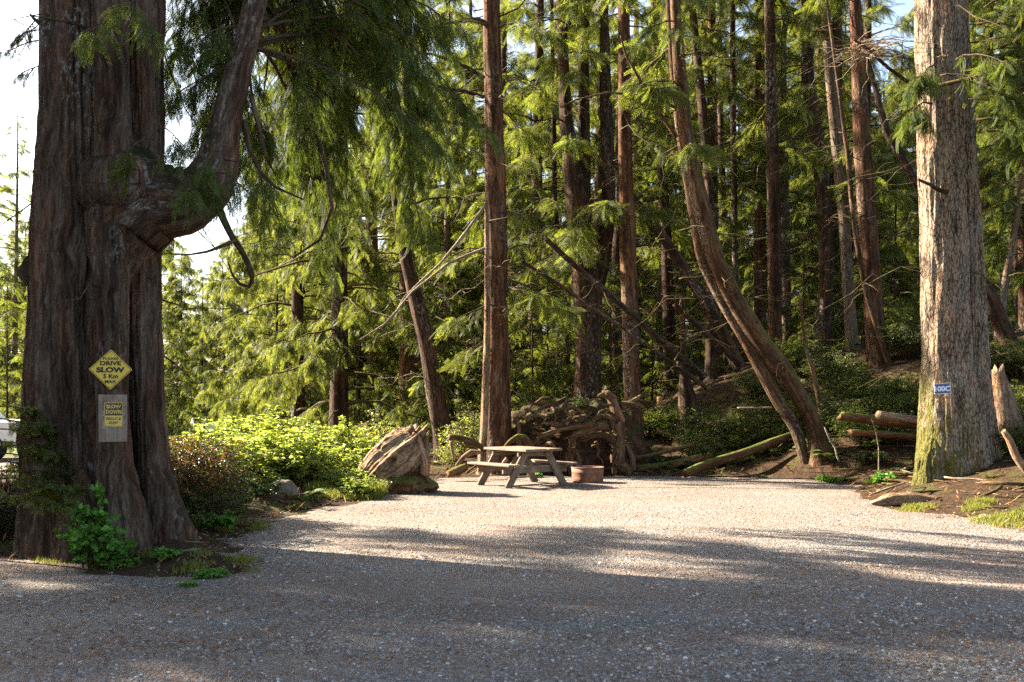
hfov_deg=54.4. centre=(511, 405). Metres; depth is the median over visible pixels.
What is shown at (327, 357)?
drooping cedar
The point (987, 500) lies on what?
grass tuft
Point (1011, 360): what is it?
bank bush
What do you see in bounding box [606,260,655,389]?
young hemlock
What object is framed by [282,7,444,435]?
drooping cedar
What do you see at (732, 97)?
thin conifer
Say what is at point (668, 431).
bank bush
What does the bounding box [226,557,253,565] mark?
grass tuft
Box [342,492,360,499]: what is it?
grass tuft
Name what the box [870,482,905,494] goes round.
pale stick
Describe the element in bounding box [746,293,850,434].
broken sapling
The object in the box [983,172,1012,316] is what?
young hemlock
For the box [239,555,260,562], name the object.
grass tuft
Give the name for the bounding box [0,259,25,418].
conifer
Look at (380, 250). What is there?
bushy conifer
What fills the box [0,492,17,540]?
dark bush
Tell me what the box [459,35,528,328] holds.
forest conifer
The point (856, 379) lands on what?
bank bush
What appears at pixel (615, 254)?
forest conifer
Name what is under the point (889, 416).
rotting log
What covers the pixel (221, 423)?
salmonberry bush
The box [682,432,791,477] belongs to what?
mossy log
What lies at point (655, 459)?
bank bush
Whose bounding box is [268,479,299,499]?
boulder
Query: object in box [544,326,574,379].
young hemlock
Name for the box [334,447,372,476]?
salmonberry bush
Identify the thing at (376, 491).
grass tuft
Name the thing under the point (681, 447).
mossy log
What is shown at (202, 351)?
conifer
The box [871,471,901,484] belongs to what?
sprig
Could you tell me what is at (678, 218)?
bushy conifer
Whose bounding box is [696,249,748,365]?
young hemlock
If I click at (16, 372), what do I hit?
conifer
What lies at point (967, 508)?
grass tuft
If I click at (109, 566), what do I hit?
sprig
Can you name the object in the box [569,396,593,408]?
bank bush
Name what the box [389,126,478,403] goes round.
bushy conifer
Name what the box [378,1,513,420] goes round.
hemlock tree
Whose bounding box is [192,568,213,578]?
sprig
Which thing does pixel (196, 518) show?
dark bush
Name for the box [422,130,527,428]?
bushy conifer
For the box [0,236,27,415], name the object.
conifer
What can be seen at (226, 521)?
sprig
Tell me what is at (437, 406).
tilted cedar
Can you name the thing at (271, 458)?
salmonberry bush
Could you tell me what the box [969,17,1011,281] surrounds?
forest conifer
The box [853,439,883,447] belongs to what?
sword fern
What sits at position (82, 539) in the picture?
leafy plant
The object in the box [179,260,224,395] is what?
conifer
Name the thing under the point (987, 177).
forest conifer
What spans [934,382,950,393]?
number plate
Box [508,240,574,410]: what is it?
young hemlock
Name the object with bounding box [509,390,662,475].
root tangle
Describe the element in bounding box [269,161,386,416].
bushy conifer
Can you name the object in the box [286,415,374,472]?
salmonberry bush
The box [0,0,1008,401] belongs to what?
sky
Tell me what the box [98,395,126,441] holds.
notice board
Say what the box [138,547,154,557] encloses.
grass tuft
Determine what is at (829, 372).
bank bush
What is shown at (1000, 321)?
tilted dead tree
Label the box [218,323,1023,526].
forest debris
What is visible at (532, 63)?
deep conifer
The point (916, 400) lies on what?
bank bush
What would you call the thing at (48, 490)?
hemlock sapling
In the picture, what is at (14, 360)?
conifer
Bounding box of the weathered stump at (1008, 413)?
[991,364,1022,441]
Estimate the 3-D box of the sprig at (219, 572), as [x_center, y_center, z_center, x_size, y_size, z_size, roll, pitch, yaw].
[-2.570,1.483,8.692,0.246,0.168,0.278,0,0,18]
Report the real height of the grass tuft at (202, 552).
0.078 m
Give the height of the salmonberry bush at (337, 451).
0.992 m
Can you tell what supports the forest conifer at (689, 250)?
on the ground
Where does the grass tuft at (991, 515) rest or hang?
on the gravel clearing
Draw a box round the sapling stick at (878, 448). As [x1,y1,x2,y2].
[871,419,879,474]
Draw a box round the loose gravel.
[0,496,1023,681]
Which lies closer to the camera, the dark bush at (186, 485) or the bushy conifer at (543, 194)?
the dark bush at (186, 485)
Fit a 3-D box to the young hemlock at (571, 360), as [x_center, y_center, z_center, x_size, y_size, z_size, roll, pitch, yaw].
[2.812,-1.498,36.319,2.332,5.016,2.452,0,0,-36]
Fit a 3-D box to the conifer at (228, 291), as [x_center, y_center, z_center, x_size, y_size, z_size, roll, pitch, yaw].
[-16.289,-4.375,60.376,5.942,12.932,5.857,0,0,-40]
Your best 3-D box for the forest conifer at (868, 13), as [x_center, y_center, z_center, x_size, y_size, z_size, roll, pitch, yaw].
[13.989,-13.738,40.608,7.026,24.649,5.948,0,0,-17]
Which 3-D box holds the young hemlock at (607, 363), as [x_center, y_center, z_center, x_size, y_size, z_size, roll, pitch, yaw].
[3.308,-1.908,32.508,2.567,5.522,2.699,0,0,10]
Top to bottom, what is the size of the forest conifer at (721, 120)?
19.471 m
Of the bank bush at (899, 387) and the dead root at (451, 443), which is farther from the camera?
the bank bush at (899, 387)
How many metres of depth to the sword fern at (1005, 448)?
16.87 m
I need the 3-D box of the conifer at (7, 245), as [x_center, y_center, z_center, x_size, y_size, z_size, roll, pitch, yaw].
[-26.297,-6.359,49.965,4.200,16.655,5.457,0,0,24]
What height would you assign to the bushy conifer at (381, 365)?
8.848 m
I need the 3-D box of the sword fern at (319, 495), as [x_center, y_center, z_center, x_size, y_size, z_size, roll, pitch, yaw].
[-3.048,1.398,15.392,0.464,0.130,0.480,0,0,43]
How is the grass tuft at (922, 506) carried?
on the ground
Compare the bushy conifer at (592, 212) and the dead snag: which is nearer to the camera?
the dead snag
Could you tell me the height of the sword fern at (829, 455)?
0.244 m
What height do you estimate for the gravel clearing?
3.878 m
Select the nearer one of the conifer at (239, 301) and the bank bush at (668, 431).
the bank bush at (668, 431)
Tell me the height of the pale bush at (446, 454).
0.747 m
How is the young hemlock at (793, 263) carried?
on the ground
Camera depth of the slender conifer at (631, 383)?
23.86 m
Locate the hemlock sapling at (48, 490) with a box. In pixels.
[0,403,88,519]
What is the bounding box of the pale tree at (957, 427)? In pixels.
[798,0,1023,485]
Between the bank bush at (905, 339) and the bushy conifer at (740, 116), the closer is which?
the bank bush at (905, 339)
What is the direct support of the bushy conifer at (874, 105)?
on the ground
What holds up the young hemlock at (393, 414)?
on the ground
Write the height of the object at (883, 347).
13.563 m
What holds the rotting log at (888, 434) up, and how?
on the ground
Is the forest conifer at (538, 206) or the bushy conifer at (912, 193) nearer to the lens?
the forest conifer at (538, 206)
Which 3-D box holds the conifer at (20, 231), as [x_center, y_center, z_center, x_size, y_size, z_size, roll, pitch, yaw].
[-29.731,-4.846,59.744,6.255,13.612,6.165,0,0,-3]
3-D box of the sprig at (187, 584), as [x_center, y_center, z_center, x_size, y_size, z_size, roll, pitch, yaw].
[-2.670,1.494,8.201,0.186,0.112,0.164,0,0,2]
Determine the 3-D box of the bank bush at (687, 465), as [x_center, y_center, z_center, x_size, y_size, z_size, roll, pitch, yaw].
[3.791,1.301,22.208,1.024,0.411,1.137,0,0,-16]
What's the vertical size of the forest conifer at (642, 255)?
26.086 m
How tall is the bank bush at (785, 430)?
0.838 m
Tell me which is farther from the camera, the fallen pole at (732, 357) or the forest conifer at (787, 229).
the forest conifer at (787, 229)
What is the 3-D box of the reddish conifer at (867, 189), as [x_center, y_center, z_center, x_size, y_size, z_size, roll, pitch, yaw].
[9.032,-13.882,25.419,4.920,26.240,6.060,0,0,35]
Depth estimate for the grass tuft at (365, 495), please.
15.75 m
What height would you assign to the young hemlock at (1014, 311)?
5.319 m
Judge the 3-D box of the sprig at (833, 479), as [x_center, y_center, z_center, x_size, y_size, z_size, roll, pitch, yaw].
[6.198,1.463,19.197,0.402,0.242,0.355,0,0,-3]
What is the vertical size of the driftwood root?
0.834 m
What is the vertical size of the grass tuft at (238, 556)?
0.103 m
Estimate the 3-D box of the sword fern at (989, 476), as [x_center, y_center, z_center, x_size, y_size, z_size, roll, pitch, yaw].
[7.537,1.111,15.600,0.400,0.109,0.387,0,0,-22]
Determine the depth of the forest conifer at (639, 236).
48.97 m
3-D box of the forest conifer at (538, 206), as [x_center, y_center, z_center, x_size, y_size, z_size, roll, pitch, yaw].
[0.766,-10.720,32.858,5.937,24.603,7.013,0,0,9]
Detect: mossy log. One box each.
[448,434,486,451]
[635,442,693,458]
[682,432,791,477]
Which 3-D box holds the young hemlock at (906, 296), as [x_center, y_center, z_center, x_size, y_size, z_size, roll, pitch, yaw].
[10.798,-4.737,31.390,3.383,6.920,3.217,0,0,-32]
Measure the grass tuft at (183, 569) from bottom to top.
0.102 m
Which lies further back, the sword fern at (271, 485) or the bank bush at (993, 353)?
the bank bush at (993, 353)
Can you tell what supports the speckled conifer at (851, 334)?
on the ground
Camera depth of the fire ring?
19.05 m
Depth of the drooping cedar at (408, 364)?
32.07 m
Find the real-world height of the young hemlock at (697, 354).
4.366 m
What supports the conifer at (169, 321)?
on the ground
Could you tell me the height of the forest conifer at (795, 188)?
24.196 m
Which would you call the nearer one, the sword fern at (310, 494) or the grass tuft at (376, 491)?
the sword fern at (310, 494)
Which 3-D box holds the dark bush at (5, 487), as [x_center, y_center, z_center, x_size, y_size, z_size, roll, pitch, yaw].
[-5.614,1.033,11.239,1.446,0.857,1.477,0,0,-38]
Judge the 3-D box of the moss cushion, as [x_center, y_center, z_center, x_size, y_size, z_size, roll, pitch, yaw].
[6.735,1.443,18.590,0.318,0.149,0.292,0,0,0]
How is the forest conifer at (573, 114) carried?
on the ground
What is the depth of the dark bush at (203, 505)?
11.50 m
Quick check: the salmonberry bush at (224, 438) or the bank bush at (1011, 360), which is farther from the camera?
the bank bush at (1011, 360)
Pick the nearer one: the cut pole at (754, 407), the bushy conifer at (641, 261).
the cut pole at (754, 407)
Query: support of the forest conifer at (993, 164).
on the ground
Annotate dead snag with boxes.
[610,284,702,452]
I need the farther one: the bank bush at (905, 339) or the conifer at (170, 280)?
the conifer at (170, 280)
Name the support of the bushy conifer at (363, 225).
on the ground
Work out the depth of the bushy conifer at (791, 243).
52.25 m
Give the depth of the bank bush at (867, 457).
19.67 m
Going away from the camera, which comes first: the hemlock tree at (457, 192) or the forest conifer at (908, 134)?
the hemlock tree at (457, 192)
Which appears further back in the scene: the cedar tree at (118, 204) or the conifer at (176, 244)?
the conifer at (176, 244)
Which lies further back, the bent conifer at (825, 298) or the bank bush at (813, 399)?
the bent conifer at (825, 298)
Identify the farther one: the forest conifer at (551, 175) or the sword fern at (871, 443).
the forest conifer at (551, 175)
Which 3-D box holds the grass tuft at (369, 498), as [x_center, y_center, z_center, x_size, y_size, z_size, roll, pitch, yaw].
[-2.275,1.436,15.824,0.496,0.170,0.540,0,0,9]
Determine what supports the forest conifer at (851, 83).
on the ground
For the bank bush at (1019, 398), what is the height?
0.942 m
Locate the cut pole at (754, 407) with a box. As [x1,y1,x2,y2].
[737,407,772,408]
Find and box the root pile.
[248,487,330,510]
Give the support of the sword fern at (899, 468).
on the ground
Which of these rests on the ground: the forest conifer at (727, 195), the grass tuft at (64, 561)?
the forest conifer at (727, 195)
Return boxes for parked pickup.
[0,412,19,458]
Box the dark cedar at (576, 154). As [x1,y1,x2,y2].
[459,0,682,400]
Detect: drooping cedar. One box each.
[192,63,381,435]
[208,4,461,446]
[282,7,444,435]
[322,0,516,424]
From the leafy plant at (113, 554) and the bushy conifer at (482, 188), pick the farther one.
the bushy conifer at (482, 188)
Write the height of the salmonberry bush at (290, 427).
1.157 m
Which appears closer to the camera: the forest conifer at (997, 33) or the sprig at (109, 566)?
the sprig at (109, 566)
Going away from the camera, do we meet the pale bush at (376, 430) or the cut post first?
the pale bush at (376, 430)
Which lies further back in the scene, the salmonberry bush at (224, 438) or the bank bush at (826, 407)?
the bank bush at (826, 407)
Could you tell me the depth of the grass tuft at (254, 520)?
12.37 m
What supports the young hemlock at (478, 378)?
on the ground
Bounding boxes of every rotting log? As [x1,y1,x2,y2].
[446,463,468,477]
[636,453,713,470]
[837,412,916,428]
[847,429,916,438]
[875,411,917,423]
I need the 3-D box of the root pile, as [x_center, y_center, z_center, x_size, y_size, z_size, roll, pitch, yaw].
[-3.345,1.455,14.492,1.333,0.594,1.129,0,0,0]
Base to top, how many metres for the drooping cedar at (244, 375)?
18.528 m
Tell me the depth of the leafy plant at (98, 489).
9.30 m
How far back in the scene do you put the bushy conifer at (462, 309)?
45.03 m
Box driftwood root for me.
[1001,429,1023,472]
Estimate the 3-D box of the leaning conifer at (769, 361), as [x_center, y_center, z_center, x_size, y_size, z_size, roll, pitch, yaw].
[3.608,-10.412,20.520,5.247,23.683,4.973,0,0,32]
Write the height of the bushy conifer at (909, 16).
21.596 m
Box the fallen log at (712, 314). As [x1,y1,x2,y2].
[634,193,745,370]
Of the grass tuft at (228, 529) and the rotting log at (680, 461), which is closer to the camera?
the grass tuft at (228, 529)
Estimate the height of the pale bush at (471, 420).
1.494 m
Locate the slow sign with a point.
(110, 369)
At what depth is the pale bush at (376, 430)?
23.99 m
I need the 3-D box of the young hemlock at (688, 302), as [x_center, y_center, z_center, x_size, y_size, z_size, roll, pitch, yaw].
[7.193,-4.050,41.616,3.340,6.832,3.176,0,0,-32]
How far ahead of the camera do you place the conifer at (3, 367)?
46.11 m
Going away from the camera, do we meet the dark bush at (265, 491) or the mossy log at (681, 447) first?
the dark bush at (265, 491)
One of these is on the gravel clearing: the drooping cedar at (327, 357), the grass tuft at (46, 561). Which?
the grass tuft at (46, 561)
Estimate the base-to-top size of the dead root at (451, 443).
0.414 m
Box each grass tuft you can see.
[34,556,62,563]
[46,558,67,564]
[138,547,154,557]
[172,561,205,574]
[180,556,216,569]
[187,547,212,556]
[215,526,232,532]
[220,552,254,560]
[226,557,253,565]
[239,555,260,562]
[241,517,267,524]
[241,566,265,571]
[245,521,271,530]
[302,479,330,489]
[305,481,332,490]
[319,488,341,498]
[336,492,356,500]
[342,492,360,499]
[356,492,379,500]
[359,490,385,500]
[361,481,388,498]
[901,506,924,511]
[908,502,926,508]
[914,503,937,508]
[959,503,977,511]
[961,497,986,504]
[967,514,1006,525]
[968,502,989,509]
[974,495,998,504]
[978,512,1016,522]
[988,510,1023,521]
[990,519,1023,528]
[998,515,1022,522]
[1009,508,1023,514]
[1010,508,1023,517]
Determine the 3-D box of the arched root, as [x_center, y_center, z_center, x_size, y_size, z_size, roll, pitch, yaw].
[0.165,0.783,20.436,0.705,0.408,0.148,0,0,-29]
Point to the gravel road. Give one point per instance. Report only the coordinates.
(12, 459)
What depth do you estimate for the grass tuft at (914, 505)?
14.38 m
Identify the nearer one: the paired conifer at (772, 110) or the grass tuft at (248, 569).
the grass tuft at (248, 569)
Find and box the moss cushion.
[863,479,880,483]
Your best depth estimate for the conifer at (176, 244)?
61.94 m
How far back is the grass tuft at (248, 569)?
9.03 m
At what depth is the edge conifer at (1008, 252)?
24.16 m
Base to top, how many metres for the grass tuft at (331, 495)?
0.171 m
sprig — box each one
[104,560,125,568]
[110,555,142,567]
[148,547,182,559]
[176,580,199,586]
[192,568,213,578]
[194,509,235,531]
[202,566,230,577]
[815,474,831,481]
[821,476,842,482]
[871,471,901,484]
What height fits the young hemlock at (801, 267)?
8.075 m
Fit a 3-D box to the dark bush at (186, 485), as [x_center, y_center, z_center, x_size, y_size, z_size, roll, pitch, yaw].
[-3.878,0.830,11.615,1.807,1.071,1.847,0,0,-12]
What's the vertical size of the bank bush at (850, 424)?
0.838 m
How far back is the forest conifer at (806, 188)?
48.40 m
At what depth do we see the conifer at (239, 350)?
39.87 m
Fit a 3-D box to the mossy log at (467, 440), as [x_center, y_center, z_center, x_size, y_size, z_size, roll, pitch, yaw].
[-0.937,0.796,21.110,0.912,0.397,0.150,0,0,-26]
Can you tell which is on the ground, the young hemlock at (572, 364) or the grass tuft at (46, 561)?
the young hemlock at (572, 364)
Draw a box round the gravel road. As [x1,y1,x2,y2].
[0,457,18,474]
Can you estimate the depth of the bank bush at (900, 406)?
21.39 m
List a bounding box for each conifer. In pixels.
[0,112,33,418]
[0,160,27,394]
[0,212,29,414]
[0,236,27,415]
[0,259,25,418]
[0,267,21,417]
[0,282,25,418]
[0,302,26,418]
[162,236,210,427]
[162,240,204,433]
[162,247,216,434]
[164,329,201,439]
[165,268,222,435]
[178,255,250,434]
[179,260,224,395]
[195,227,268,381]
[199,223,288,429]
[206,309,261,429]
[214,183,307,356]
[222,230,319,431]
[223,207,327,428]
[237,192,366,429]
[269,100,396,431]
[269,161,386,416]
[310,147,453,436]
[312,226,398,443]
[323,81,451,394]
[350,0,592,474]
[355,136,483,422]
[364,126,483,432]
[367,213,474,442]
[383,0,574,434]
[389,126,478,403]
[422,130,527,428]
[444,0,618,396]
[455,71,608,407]
[456,0,559,367]
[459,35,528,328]
[504,0,618,393]
[507,121,551,381]
[509,0,677,389]
[527,13,607,330]
[534,0,728,440]
[542,0,655,373]
[544,42,594,269]
[546,0,671,402]
[560,0,832,466]
[591,0,676,331]
[591,63,688,388]
[592,76,704,386]
[599,0,714,394]
[603,44,742,370]
[611,2,699,389]
[631,1,691,369]
[632,0,790,383]
[643,0,766,344]
[647,8,753,365]
[656,0,767,373]
[676,86,798,338]
[679,0,797,372]
[679,120,742,360]
[680,4,795,364]
[698,1,832,331]
[705,0,836,344]
[713,0,850,354]
[718,9,812,310]
[724,24,813,315]
[729,0,848,198]
[740,0,916,347]
[742,34,882,329]
[743,0,915,350]
[745,0,908,349]
[758,0,920,366]
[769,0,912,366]
[777,0,875,326]
[779,0,918,328]
[790,1,856,332]
[791,33,916,335]
[842,10,874,151]
[852,7,1012,329]
[852,70,917,304]
[873,50,916,273]
[878,41,915,333]
[878,49,919,318]
[886,0,1016,301]
[910,1,1013,332]
[914,3,1014,316]
[968,0,1023,330]
[969,0,1017,330]
[969,0,1023,341]
[969,1,1015,325]
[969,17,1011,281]
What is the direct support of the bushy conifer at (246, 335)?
on the ground
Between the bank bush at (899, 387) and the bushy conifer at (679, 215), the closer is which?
the bank bush at (899, 387)
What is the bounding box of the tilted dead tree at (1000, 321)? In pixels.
[833,33,1019,352]
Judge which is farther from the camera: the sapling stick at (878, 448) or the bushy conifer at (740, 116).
the bushy conifer at (740, 116)
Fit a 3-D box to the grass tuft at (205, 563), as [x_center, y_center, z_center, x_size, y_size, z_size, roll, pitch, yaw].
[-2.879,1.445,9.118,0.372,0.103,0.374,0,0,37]
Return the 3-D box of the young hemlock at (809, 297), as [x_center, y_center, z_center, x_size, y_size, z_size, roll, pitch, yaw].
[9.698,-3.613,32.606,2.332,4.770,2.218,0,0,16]
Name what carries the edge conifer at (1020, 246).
on the ground
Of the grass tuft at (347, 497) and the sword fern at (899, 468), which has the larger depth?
the sword fern at (899, 468)
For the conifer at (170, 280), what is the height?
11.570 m
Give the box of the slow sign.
[89,350,131,388]
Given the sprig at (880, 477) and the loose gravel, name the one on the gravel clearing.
the loose gravel
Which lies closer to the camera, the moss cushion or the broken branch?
the moss cushion
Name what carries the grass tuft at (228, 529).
on the ground
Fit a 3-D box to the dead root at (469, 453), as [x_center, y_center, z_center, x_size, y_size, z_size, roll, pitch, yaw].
[-0.893,1.069,20.312,0.588,0.348,0.126,0,0,-18]
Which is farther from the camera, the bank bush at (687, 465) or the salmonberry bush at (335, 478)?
the bank bush at (687, 465)
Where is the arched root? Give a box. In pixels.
[504,434,533,446]
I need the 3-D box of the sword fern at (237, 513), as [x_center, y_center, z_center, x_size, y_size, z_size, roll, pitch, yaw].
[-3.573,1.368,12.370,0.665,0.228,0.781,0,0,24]
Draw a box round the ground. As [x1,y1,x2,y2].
[0,330,1023,577]
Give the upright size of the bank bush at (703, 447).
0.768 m
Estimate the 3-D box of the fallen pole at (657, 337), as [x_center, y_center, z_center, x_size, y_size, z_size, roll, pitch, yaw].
[2.652,-2.221,23.274,5.222,3.606,1.137,0,0,-17]
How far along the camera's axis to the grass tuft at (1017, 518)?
12.57 m
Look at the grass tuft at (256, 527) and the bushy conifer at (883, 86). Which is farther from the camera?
the bushy conifer at (883, 86)
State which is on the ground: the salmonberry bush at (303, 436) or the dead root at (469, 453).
the salmonberry bush at (303, 436)
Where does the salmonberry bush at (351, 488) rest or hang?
on the gravel clearing
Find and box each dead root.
[449,441,455,459]
[455,449,481,465]
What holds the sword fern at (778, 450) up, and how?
on the ground
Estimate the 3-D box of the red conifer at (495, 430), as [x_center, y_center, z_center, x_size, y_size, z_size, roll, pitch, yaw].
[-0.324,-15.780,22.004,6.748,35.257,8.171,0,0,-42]
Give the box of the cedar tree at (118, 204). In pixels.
[0,0,513,562]
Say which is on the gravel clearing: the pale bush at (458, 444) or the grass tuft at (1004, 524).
the grass tuft at (1004, 524)
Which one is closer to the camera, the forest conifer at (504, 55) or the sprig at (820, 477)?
the sprig at (820, 477)
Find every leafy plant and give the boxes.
[52,506,138,569]
[63,481,120,563]
[84,530,137,560]
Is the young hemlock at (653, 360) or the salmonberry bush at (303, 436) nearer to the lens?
the salmonberry bush at (303, 436)
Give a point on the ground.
(704, 398)
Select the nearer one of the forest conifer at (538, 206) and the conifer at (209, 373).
the forest conifer at (538, 206)
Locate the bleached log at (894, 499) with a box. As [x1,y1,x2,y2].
[869,492,937,505]
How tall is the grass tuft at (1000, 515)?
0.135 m
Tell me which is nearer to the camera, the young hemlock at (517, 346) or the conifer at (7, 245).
the young hemlock at (517, 346)
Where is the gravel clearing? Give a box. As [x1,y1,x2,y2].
[0,475,1023,681]
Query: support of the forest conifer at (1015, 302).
on the ground
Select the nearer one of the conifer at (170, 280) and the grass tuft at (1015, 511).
the grass tuft at (1015, 511)
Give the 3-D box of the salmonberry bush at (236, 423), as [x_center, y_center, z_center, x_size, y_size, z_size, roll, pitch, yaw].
[-4.658,0.680,19.442,2.667,1.433,2.262,0,0,-28]
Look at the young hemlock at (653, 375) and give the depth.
34.47 m
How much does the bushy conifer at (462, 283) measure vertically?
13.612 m
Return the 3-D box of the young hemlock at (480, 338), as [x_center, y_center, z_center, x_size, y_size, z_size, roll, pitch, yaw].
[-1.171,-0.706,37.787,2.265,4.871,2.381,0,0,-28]
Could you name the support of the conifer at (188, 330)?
on the ground
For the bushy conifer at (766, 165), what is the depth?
59.02 m
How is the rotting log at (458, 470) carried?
on the gravel clearing
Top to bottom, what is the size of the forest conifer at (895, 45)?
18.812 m
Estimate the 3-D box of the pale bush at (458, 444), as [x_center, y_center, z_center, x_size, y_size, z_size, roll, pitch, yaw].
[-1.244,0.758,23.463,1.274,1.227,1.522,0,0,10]
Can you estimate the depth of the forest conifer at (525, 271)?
47.00 m
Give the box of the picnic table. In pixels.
[467,446,576,487]
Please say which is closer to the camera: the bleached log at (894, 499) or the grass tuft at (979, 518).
the grass tuft at (979, 518)
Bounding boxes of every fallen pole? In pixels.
[480,246,717,392]
[536,233,721,387]
[658,302,742,388]
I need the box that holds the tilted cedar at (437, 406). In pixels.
[353,88,480,461]
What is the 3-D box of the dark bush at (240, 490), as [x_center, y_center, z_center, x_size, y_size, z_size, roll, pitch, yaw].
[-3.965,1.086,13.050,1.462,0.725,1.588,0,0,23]
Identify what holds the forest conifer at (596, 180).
on the ground
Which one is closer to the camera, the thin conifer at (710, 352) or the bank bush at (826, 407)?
the bank bush at (826, 407)
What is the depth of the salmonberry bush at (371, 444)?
20.31 m
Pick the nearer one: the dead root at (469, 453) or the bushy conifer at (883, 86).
the dead root at (469, 453)
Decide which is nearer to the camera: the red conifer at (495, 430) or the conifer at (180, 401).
the red conifer at (495, 430)
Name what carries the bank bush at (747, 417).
on the ground
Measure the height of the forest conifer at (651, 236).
15.391 m
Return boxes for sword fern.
[222,505,253,520]
[243,484,276,495]
[261,476,291,483]
[283,504,304,509]
[287,488,327,501]
[307,492,329,498]
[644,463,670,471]
[758,445,788,454]
[809,449,846,459]
[838,477,858,480]
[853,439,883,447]
[890,465,913,469]
[977,473,1003,477]
[1001,443,1019,451]
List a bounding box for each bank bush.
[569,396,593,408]
[642,399,669,438]
[643,391,724,440]
[649,410,732,451]
[649,455,668,462]
[657,455,704,469]
[668,435,736,461]
[678,409,768,455]
[703,399,785,446]
[715,450,754,464]
[723,369,801,401]
[731,386,795,423]
[760,417,833,448]
[774,326,859,377]
[776,382,860,420]
[794,350,880,390]
[797,392,877,433]
[805,360,900,404]
[805,438,839,444]
[820,403,886,442]
[833,382,918,414]
[849,364,919,404]
[850,450,890,463]
[855,410,916,445]
[861,384,918,415]
[863,316,921,358]
[919,338,1023,377]
[989,419,1023,453]
[990,333,1023,379]
[1011,379,1023,418]
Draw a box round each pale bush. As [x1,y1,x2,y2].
[355,409,401,438]
[431,439,461,469]
[433,412,478,462]
[451,400,480,456]
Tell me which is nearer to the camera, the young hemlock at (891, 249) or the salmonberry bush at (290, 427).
the salmonberry bush at (290, 427)
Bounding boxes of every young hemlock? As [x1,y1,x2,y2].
[384,245,482,452]
[454,324,483,429]
[471,310,526,429]
[472,247,562,433]
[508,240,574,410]
[509,269,567,410]
[510,343,527,410]
[511,248,605,398]
[542,270,606,396]
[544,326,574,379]
[569,337,607,401]
[601,262,650,402]
[601,266,647,409]
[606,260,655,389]
[639,294,677,400]
[643,230,704,370]
[643,309,679,388]
[664,262,725,388]
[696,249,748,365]
[720,227,753,358]
[730,187,811,335]
[739,227,799,362]
[782,223,841,350]
[791,142,860,341]
[791,224,819,340]
[798,150,917,347]
[842,135,919,337]
[854,193,916,342]
[882,211,919,331]
[901,268,1000,325]
[982,189,1017,329]
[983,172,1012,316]
[987,197,1017,332]
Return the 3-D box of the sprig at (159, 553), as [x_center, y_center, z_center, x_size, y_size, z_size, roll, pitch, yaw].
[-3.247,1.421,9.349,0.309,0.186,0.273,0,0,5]
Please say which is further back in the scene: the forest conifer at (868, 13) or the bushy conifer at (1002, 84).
the bushy conifer at (1002, 84)
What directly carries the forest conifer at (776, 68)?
on the ground
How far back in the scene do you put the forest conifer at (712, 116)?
34.27 m
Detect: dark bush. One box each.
[0,463,18,534]
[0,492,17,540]
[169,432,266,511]
[169,434,258,512]
[182,484,253,525]
[183,464,277,509]
[186,506,217,526]
[220,493,254,509]
[230,478,285,496]
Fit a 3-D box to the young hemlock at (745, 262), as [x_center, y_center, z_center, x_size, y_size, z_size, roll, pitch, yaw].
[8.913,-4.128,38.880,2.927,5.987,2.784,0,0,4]
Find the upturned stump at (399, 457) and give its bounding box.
[358,423,438,493]
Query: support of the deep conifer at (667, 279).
on the ground
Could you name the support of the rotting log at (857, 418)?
on the ground
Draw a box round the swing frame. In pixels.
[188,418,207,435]
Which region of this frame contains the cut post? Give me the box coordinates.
[656,396,662,408]
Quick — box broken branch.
[824,427,839,461]
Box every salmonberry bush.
[169,422,267,483]
[195,417,274,475]
[202,416,330,482]
[203,404,337,445]
[204,424,305,485]
[258,419,345,455]
[264,437,350,486]
[281,442,359,482]
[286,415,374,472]
[314,463,368,486]
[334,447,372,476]
[336,473,388,495]
[337,429,382,463]
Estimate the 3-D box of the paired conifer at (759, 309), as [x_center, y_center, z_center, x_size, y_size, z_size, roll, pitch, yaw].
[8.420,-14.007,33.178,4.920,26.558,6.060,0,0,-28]
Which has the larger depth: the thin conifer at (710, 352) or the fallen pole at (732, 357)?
the thin conifer at (710, 352)
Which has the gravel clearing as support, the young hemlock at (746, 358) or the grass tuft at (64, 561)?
the grass tuft at (64, 561)
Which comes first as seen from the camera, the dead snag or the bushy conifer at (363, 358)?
the dead snag
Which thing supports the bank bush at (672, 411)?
on the ground
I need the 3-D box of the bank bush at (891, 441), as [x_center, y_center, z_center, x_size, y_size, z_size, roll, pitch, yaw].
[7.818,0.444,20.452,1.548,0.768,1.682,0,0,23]
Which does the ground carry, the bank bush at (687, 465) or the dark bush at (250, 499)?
the dark bush at (250, 499)
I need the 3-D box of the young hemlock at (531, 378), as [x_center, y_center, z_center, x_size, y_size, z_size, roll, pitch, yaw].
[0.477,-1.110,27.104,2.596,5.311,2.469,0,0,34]
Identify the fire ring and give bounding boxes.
[571,466,603,482]
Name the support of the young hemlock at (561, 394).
on the ground
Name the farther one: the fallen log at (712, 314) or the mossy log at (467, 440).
the fallen log at (712, 314)

